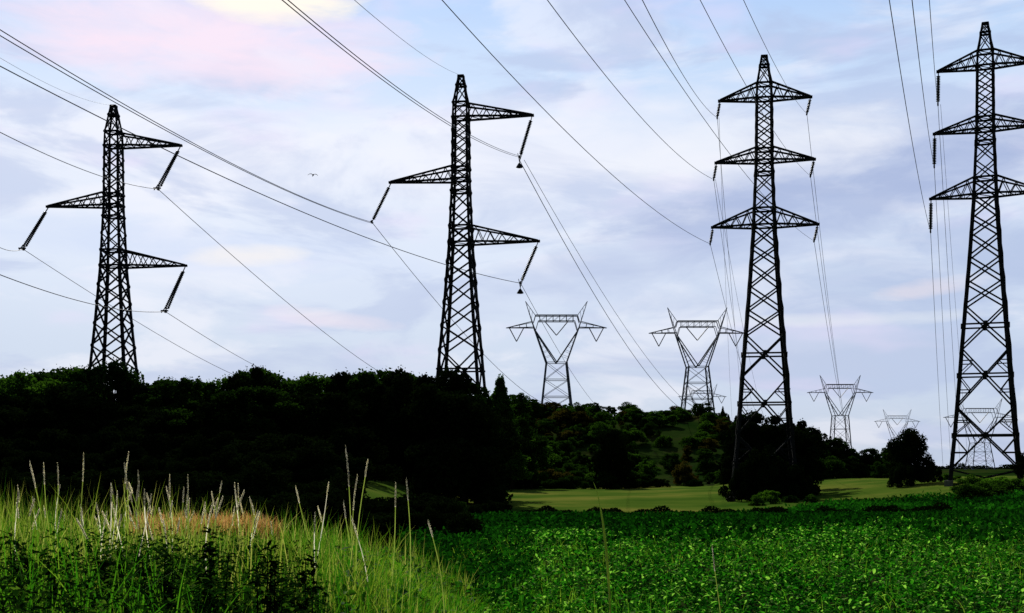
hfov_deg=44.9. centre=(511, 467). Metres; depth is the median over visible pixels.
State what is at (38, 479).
shrub
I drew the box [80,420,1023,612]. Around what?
ground
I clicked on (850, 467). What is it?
shrub
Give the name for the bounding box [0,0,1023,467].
sky
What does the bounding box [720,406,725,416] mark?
conifer tree
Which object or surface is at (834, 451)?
shrub
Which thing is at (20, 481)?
shrub
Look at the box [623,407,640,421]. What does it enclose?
broadleaf tree
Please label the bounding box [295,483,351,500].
shrub
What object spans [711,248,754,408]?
power cable
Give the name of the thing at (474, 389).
broadleaf tree
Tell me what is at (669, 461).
shrub
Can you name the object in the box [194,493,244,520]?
shrub
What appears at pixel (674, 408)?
shrub
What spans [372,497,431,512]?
shrub
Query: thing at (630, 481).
shrub
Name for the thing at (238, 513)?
grass stalk
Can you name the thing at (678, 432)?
hill slope
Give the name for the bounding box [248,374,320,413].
broadleaf tree
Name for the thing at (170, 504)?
grass stalk
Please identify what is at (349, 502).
grass stalk
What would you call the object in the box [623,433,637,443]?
shrub
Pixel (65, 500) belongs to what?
shrub
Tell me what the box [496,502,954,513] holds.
hedge
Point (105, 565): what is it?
weed plant
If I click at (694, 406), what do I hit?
broadleaf tree
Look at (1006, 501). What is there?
rough herbs
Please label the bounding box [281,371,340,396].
broadleaf tree
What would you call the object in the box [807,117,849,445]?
power cable
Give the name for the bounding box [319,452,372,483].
shrub
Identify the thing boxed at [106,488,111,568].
grass stalk
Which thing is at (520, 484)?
shrub
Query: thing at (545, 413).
shrub
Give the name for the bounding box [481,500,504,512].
shrub
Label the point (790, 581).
crop plants
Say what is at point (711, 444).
broadleaf tree
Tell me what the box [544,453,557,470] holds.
broadleaf tree
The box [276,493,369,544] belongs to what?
shrub
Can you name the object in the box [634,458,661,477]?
broadleaf tree
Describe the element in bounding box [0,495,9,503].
shrub
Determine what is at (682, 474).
shrub
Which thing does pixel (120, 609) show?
verge grass
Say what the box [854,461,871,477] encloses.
shrub
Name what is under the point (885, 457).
shrub
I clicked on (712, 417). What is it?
shrub
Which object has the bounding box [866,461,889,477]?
shrub
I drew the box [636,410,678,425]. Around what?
shrub
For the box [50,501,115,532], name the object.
shrub
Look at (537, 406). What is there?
broadleaf tree
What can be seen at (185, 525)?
grass stalk
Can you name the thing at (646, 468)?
shrub
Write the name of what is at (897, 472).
shrub
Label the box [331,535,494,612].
grass
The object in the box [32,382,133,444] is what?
broadleaf tree
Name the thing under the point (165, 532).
grass stalk
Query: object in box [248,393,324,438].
broadleaf tree
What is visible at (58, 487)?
grass stalk
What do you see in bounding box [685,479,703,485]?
shrub
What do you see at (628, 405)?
shrub
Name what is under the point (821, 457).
shrub
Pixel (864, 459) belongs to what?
shrub
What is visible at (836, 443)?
broadleaf tree
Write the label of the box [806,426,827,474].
broadleaf tree
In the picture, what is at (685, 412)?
shrub
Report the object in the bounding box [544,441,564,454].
broadleaf tree
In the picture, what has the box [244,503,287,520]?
shrub
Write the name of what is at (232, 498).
shrub
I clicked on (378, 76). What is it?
power cable
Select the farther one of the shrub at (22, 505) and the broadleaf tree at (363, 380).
the broadleaf tree at (363, 380)
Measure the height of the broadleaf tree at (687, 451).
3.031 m
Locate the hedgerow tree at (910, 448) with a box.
[885,426,938,482]
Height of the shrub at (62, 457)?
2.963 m
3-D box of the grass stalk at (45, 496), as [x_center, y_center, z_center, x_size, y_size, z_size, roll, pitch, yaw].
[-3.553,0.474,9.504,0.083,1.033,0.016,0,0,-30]
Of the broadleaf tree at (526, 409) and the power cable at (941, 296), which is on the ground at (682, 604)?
the broadleaf tree at (526, 409)
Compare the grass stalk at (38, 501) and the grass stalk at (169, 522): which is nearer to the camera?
the grass stalk at (169, 522)
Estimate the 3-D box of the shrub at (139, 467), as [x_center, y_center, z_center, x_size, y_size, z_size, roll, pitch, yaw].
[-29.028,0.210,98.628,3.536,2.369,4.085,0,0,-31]
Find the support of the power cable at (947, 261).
hanging from the lattice pylon at (996, 196)
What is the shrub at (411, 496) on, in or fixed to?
on the ground at (682, 604)
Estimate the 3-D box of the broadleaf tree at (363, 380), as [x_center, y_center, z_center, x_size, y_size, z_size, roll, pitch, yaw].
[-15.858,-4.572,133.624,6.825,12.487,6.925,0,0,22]
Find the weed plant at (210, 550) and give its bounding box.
[191,527,239,612]
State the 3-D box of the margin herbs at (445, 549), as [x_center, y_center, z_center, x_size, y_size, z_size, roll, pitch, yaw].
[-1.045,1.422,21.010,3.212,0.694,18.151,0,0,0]
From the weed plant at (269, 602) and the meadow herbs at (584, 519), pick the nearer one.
the weed plant at (269, 602)
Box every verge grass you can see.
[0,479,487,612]
[0,498,596,612]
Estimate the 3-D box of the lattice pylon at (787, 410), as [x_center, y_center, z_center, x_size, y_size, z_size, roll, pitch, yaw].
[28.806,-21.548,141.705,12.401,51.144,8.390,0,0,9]
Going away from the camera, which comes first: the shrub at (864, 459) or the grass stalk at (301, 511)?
the grass stalk at (301, 511)
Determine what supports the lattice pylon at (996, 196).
on the ground at (682, 604)
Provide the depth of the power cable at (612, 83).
77.96 m
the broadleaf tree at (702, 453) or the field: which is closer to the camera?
the field
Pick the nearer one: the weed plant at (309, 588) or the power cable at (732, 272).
the weed plant at (309, 588)
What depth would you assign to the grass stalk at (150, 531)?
8.88 m
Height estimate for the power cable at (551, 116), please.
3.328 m
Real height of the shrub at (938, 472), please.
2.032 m
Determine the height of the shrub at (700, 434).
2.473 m
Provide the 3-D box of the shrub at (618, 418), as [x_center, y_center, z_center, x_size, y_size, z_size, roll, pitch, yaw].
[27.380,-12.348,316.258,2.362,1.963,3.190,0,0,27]
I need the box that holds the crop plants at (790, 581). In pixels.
[442,514,1023,612]
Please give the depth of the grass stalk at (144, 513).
9.13 m
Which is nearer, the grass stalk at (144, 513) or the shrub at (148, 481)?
the grass stalk at (144, 513)
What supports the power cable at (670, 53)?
attached to the lattice pylon at (787, 410)
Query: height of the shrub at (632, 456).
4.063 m
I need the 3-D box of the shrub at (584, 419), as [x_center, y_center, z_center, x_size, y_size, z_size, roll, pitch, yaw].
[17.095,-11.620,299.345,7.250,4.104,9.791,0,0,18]
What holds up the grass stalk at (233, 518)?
on the ground at (682, 604)
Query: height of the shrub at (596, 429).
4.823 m
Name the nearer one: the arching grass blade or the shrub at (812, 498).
the arching grass blade
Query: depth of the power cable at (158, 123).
80.80 m
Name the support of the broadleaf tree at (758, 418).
on the ground at (682, 604)
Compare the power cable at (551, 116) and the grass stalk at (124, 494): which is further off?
the power cable at (551, 116)
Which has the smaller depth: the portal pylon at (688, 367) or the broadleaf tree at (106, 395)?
the broadleaf tree at (106, 395)
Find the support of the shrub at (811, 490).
on the ground at (682, 604)
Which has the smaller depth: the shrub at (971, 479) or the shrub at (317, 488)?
the shrub at (317, 488)
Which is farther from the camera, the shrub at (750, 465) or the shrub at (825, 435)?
the shrub at (825, 435)
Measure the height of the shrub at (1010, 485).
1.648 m
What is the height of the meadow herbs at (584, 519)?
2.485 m
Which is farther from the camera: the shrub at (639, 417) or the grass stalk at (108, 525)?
the shrub at (639, 417)
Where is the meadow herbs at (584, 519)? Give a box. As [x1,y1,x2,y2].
[393,507,1023,554]
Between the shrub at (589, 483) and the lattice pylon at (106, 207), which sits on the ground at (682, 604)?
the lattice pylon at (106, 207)
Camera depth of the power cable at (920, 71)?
77.06 m
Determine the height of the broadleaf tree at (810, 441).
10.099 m
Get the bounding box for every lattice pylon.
[18,104,187,394]
[370,74,539,393]
[709,54,819,501]
[929,21,1023,486]
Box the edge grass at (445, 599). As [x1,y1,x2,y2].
[349,549,680,612]
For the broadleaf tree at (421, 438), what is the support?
on the ground at (682, 604)
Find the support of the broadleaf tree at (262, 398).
on the ground at (682, 604)
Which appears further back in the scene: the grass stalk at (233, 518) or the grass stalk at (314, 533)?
the grass stalk at (314, 533)
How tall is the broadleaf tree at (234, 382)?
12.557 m
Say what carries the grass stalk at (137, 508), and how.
on the ground at (682, 604)
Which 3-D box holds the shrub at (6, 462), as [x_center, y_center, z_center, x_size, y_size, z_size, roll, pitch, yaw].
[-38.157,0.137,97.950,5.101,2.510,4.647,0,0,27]
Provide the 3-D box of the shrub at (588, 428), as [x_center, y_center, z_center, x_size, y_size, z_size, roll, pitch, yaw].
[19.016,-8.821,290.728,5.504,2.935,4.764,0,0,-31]
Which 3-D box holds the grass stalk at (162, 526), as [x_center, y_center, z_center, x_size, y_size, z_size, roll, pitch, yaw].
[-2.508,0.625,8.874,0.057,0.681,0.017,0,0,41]
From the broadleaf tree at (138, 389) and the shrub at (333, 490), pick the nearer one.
the shrub at (333, 490)
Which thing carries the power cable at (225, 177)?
attached to the lattice pylon at (470, 244)
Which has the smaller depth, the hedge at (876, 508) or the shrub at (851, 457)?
the hedge at (876, 508)
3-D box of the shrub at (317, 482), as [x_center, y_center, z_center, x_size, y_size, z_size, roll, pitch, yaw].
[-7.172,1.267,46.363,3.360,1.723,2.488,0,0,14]
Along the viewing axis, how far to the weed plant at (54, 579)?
6.05 m
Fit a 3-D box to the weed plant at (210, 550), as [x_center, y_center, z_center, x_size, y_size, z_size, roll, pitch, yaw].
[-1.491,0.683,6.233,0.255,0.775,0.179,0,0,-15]
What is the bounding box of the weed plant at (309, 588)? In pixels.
[282,549,320,612]
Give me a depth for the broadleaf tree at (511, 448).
150.42 m
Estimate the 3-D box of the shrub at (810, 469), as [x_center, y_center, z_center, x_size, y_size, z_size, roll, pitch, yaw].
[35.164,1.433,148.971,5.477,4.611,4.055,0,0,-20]
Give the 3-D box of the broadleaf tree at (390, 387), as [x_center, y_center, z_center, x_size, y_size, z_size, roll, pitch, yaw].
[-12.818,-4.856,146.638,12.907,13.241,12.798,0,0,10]
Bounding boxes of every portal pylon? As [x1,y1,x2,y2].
[506,301,605,409]
[649,307,743,413]
[678,385,725,408]
[807,375,872,446]
[874,410,919,441]
[943,399,1011,469]
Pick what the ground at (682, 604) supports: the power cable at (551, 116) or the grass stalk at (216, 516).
the grass stalk at (216, 516)
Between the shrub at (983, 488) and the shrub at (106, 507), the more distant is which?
the shrub at (983, 488)
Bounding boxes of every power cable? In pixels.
[0,29,369,221]
[0,35,372,223]
[0,66,517,282]
[0,132,155,188]
[0,274,164,311]
[25,250,231,373]
[159,190,375,369]
[168,313,256,366]
[282,0,516,156]
[288,0,521,156]
[356,1,456,73]
[373,224,544,403]
[442,0,709,243]
[520,161,675,404]
[522,286,593,402]
[524,160,689,404]
[547,0,711,178]
[624,0,813,240]
[642,0,715,116]
[700,0,807,173]
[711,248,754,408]
[714,183,748,411]
[715,179,762,412]
[717,119,742,408]
[719,127,731,410]
[743,0,800,106]
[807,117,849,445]
[811,182,851,447]
[814,242,851,445]
[889,0,929,228]
[912,0,933,163]
[929,0,937,102]
[930,233,942,459]
[934,168,950,454]
[938,109,960,469]
[940,104,968,465]
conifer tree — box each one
[490,373,534,481]
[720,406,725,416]
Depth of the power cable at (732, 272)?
184.26 m
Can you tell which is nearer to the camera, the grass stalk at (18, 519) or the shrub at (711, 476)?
the grass stalk at (18, 519)
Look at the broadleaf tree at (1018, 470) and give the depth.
131.97 m
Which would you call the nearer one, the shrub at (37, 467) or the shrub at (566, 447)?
the shrub at (37, 467)
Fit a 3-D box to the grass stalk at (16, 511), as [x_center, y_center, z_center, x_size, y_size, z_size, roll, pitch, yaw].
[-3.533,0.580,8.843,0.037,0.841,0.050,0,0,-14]
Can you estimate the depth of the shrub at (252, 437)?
111.74 m
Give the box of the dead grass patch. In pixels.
[129,510,290,539]
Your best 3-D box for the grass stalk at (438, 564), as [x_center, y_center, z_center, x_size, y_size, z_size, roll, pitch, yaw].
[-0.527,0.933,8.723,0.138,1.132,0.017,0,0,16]
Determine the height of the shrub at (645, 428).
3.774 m
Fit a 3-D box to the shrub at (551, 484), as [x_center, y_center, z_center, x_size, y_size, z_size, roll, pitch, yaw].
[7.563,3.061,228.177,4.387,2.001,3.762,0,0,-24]
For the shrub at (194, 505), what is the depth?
27.15 m
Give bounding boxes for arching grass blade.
[593,482,610,612]
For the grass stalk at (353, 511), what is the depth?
9.20 m
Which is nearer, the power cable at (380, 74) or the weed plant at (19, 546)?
the weed plant at (19, 546)
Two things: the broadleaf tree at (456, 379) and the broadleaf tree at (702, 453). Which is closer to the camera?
the broadleaf tree at (456, 379)
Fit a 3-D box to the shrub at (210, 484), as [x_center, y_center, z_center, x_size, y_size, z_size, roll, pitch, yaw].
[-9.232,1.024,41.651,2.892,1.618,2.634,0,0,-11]
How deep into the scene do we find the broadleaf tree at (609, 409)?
334.38 m
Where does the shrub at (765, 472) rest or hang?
on the ground at (682, 604)
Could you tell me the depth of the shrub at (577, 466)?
248.67 m
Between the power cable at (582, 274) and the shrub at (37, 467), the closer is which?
the shrub at (37, 467)
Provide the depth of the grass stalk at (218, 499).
10.88 m
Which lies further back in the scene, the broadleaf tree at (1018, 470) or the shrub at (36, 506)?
the broadleaf tree at (1018, 470)
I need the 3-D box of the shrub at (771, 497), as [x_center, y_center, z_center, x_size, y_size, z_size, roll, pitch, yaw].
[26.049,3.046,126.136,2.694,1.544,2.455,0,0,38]
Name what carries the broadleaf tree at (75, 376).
on the ground at (682, 604)
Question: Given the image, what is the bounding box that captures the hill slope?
[527,415,1015,487]
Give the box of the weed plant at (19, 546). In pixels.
[0,530,48,612]
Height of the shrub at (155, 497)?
1.308 m
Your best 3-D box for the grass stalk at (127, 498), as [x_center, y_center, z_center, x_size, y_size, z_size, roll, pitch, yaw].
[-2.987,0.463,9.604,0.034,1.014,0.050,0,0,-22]
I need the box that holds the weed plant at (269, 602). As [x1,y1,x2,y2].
[244,540,291,612]
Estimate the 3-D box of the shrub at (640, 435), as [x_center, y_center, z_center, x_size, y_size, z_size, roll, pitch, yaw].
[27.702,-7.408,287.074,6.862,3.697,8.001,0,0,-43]
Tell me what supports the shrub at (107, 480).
on the ground at (682, 604)
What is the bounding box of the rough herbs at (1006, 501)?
[736,488,1023,512]
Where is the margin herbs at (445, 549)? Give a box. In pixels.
[400,524,536,612]
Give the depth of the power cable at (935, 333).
193.22 m
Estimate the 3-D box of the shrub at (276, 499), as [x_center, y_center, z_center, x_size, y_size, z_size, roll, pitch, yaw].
[-5.298,1.204,29.167,2.522,1.288,2.297,0,0,-1]
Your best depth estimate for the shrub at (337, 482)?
44.67 m
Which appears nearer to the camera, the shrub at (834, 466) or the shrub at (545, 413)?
the shrub at (834, 466)
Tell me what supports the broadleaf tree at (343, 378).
on the ground at (682, 604)
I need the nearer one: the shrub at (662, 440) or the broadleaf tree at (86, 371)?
the broadleaf tree at (86, 371)
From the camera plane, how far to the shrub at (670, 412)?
318.13 m
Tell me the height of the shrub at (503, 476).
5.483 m
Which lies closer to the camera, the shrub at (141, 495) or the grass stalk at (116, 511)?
the grass stalk at (116, 511)
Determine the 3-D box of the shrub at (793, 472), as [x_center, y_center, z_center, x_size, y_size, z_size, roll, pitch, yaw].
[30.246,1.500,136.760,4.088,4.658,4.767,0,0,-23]
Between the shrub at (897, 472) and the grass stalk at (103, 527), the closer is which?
the grass stalk at (103, 527)
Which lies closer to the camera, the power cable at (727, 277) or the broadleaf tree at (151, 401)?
the broadleaf tree at (151, 401)
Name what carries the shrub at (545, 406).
on the ground at (682, 604)
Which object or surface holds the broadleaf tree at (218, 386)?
on the ground at (682, 604)
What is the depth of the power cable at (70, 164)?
99.73 m
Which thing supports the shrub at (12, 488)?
on the ground at (682, 604)
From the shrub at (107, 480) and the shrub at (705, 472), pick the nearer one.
the shrub at (107, 480)
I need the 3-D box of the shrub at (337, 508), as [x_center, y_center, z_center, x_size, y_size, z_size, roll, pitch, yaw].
[-3.818,1.164,26.397,1.912,1.152,2.098,0,0,-14]
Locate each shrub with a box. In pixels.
[0,454,44,474]
[0,466,35,504]
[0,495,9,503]
[0,500,35,533]
[3,503,85,532]
[4,483,24,493]
[7,471,59,487]
[11,450,82,476]
[16,473,59,503]
[29,448,97,476]
[29,476,110,504]
[39,491,91,507]
[40,469,129,495]
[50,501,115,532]
[66,498,109,531]
[91,497,131,531]
[95,467,139,484]
[106,469,182,502]
[109,493,179,507]
[118,488,172,541]
[127,455,157,476]
[138,500,230,540]
[158,472,183,488]
[166,471,226,505]
[190,495,232,536]
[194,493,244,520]
[196,474,264,502]
[224,495,275,515]
[240,431,284,454]
[242,492,318,525]
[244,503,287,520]
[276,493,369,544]
[289,482,325,496]
[289,496,379,546]
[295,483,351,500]
[308,479,340,485]
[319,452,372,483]
[320,472,370,502]
[338,512,385,526]
[367,513,398,543]
[370,447,414,485]
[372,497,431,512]
[373,497,405,503]
[378,506,434,544]
[383,492,433,500]
[421,508,448,531]
[430,512,463,529]
[439,511,484,535]
[456,462,512,503]
[467,504,484,514]
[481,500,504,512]
[503,500,512,510]
[505,479,542,488]
[529,403,550,415]
[537,469,564,486]
[541,409,551,417]
[541,479,563,488]
[545,402,560,408]
[547,408,575,425]
[552,405,579,423]
[555,430,582,440]
[555,440,575,457]
[558,476,581,488]
[562,464,594,472]
[567,402,589,415]
[569,411,596,426]
[580,478,599,488]
[583,424,594,434]
[585,421,613,439]
[585,467,595,479]
[593,409,617,428]
[595,468,620,488]
[602,474,642,488]
[612,402,642,419]
[615,415,623,422]
[619,411,628,419]
[619,428,650,442]
[620,477,647,488]
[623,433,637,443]
[624,452,639,469]
[631,412,653,424]
[631,464,656,482]
[631,474,657,486]
[632,456,656,469]
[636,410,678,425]
[640,421,661,435]
[653,435,673,446]
[657,479,670,486]
[659,452,681,470]
[664,410,681,420]
[669,405,692,418]
[671,460,697,484]
[672,407,694,420]
[678,454,692,460]
[679,436,700,447]
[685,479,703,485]
[694,431,711,437]
[694,458,719,472]
[697,421,717,434]
[698,412,727,427]
[698,436,709,444]
[702,469,711,474]
[702,472,715,480]
[710,434,728,444]
[714,476,723,484]
[718,456,751,497]
[740,448,769,501]
[747,495,765,505]
[749,443,783,499]
[757,490,780,503]
[766,461,805,499]
[782,495,799,502]
[799,479,817,499]
[802,460,823,494]
[803,494,817,502]
[819,456,854,478]
[820,433,835,477]
[820,448,834,477]
[821,445,840,459]
[836,447,862,477]
[837,458,856,477]
[837,461,866,477]
[845,455,874,464]
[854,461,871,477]
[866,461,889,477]
[873,462,896,477]
[878,453,891,477]
[886,462,915,487]
[927,468,943,481]
[943,473,961,479]
[949,474,983,490]
[951,481,1013,498]
[980,476,1022,486]
[995,478,1023,491]
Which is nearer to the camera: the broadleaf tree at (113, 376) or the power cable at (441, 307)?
the broadleaf tree at (113, 376)
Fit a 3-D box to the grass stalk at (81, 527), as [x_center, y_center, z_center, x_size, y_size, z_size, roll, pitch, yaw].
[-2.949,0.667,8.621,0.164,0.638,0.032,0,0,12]
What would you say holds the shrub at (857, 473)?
on the field
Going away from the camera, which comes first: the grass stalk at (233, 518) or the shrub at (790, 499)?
the grass stalk at (233, 518)
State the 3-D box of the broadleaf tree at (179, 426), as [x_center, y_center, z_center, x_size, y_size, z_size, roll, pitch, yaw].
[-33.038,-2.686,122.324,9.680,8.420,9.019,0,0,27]
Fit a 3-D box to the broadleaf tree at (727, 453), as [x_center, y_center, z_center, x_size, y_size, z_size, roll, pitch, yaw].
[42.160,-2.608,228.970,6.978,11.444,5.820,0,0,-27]
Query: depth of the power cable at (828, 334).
183.00 m
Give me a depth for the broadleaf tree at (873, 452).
212.53 m
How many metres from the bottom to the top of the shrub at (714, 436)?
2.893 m
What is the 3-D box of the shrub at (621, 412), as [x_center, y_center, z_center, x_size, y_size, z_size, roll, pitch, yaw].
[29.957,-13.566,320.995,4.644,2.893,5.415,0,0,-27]
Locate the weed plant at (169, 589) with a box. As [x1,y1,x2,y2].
[134,550,183,612]
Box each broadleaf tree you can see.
[0,368,36,397]
[8,366,106,432]
[13,369,63,393]
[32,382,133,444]
[37,364,104,385]
[62,364,99,416]
[87,357,147,422]
[105,381,139,402]
[115,375,213,435]
[115,380,169,416]
[119,394,187,437]
[148,376,177,405]
[154,398,208,445]
[178,399,221,432]
[200,374,229,402]
[205,384,313,438]
[212,363,263,407]
[233,366,300,396]
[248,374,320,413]
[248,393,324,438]
[268,370,284,382]
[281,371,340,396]
[315,367,353,398]
[345,367,383,479]
[347,367,405,386]
[352,365,414,474]
[379,371,418,475]
[394,372,455,476]
[407,364,479,497]
[436,378,507,503]
[494,414,531,487]
[510,392,532,417]
[510,416,550,488]
[513,412,531,426]
[518,403,534,415]
[522,438,562,488]
[530,399,543,417]
[535,418,558,434]
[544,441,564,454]
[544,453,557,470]
[552,404,561,412]
[588,403,605,414]
[591,428,630,488]
[605,406,614,414]
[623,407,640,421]
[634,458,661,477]
[674,411,683,421]
[682,445,692,454]
[690,403,703,416]
[691,402,714,415]
[694,448,715,464]
[698,438,719,452]
[712,418,731,432]
[717,416,786,472]
[720,423,735,457]
[733,408,804,454]
[741,413,821,467]
[795,418,823,469]
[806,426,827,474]
[828,437,849,449]
[830,439,851,477]
[859,448,883,463]
[880,448,887,459]
[1009,452,1023,478]
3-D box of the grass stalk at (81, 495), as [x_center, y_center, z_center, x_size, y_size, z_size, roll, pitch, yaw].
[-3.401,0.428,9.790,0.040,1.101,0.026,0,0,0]
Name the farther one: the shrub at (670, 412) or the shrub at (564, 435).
the shrub at (670, 412)
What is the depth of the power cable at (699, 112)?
78.22 m
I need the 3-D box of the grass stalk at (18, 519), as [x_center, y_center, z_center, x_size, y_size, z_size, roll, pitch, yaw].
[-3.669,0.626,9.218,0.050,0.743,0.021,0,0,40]
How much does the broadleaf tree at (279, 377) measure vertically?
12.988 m
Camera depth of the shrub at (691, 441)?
276.82 m
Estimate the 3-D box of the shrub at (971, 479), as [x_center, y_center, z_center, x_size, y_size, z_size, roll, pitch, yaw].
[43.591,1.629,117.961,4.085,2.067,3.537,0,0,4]
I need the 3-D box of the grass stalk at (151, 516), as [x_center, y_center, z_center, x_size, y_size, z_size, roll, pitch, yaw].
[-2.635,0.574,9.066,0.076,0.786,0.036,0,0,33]
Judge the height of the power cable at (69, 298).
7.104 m
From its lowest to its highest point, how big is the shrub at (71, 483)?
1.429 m
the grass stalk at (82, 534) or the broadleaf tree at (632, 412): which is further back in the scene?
the broadleaf tree at (632, 412)
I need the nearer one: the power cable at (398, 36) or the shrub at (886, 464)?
the power cable at (398, 36)
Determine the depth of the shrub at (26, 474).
45.22 m
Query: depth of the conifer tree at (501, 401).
213.71 m
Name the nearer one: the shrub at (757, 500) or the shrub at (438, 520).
the shrub at (438, 520)
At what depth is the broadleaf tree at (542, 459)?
224.58 m
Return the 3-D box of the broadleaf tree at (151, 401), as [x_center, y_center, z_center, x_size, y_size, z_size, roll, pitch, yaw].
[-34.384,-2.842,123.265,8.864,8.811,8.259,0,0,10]
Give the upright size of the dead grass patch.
0.320 m
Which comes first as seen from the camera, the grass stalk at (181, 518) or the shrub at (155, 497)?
the grass stalk at (181, 518)
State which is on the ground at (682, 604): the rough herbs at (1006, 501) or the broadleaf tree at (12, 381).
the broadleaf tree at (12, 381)
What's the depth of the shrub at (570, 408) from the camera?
302.24 m
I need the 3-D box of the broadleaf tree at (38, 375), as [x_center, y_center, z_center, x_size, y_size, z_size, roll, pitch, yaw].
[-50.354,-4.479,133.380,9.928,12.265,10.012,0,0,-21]
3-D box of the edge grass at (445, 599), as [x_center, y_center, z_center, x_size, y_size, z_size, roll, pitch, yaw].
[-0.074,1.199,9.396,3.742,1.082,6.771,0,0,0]
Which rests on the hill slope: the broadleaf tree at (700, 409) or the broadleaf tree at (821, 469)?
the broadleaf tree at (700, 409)
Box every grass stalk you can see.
[14,491,18,545]
[16,502,19,551]
[24,498,34,539]
[29,508,39,546]
[30,463,44,548]
[43,462,51,548]
[54,462,58,546]
[76,519,96,567]
[79,452,83,561]
[80,512,91,584]
[100,512,106,558]
[102,511,115,559]
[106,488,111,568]
[110,490,117,556]
[112,503,122,547]
[115,488,132,539]
[124,451,128,548]
[124,463,128,545]
[129,483,143,563]
[130,487,137,538]
[136,472,138,543]
[139,494,151,554]
[144,489,149,555]
[146,518,161,570]
[147,494,155,546]
[159,508,163,570]
[163,520,166,560]
[169,474,173,556]
[169,500,172,557]
[181,487,183,567]
[184,497,187,569]
[187,476,188,545]
[195,502,205,562]
[205,500,213,568]
[206,496,222,546]
[215,481,221,527]
[219,490,244,571]
[235,491,240,550]
[249,497,257,547]
[295,485,309,545]
[314,514,315,568]
[316,482,328,563]
[343,501,351,557]
[345,445,353,569]
[351,516,367,580]
[352,475,357,583]
[356,460,367,585]
[390,483,395,593]
[406,478,410,608]
[428,521,444,612]
[712,545,720,612]
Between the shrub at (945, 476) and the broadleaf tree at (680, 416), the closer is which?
the shrub at (945, 476)
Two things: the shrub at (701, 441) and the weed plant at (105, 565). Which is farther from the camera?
the shrub at (701, 441)
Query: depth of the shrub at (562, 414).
298.23 m
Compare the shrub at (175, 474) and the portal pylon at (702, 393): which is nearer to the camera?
the shrub at (175, 474)
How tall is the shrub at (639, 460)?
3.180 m
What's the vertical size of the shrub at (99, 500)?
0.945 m
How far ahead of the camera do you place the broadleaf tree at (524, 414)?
292.84 m
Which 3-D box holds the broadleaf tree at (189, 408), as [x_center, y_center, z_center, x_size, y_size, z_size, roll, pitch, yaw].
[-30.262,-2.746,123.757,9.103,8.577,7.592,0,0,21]
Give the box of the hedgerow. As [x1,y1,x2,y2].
[938,462,1015,468]
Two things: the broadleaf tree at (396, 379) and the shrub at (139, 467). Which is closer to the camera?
the shrub at (139, 467)
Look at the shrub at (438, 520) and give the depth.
28.82 m
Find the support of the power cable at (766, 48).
hanging from the lattice pylon at (787, 410)
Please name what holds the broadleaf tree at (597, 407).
on the ground at (682, 604)
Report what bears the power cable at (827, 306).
hanging from the lattice pylon at (787, 410)
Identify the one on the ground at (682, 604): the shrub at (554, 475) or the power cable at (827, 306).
the shrub at (554, 475)
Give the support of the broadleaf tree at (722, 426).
on the ground at (682, 604)
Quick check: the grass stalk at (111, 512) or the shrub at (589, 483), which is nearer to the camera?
the grass stalk at (111, 512)
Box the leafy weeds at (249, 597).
[0,522,338,612]
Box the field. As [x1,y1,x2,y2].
[346,475,1023,512]
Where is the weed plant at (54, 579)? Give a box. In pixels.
[41,552,78,612]
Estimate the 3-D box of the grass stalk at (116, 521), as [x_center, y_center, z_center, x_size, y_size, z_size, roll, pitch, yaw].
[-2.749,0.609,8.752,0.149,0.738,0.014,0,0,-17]
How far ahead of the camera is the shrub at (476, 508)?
77.80 m
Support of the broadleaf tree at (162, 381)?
on the ground at (682, 604)
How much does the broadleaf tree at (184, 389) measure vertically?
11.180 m
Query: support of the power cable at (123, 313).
hanging from the lattice pylon at (106, 207)
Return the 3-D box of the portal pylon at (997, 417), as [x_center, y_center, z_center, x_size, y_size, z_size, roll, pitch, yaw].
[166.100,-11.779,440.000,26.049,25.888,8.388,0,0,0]
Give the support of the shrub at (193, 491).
on the ground at (682, 604)
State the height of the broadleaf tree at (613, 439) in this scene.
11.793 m
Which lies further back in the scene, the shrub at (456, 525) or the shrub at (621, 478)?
the shrub at (621, 478)
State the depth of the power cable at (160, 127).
80.66 m
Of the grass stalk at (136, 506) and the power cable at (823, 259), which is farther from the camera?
the power cable at (823, 259)
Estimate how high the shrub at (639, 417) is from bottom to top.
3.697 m
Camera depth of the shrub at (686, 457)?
266.09 m
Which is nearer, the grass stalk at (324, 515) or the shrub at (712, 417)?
the grass stalk at (324, 515)
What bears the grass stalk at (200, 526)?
on the ground at (682, 604)
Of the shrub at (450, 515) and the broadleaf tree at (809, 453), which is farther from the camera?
the broadleaf tree at (809, 453)
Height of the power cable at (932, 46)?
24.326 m
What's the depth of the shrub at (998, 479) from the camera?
110.35 m
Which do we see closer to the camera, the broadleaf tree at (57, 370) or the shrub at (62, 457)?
the shrub at (62, 457)
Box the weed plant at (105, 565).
[89,550,137,612]

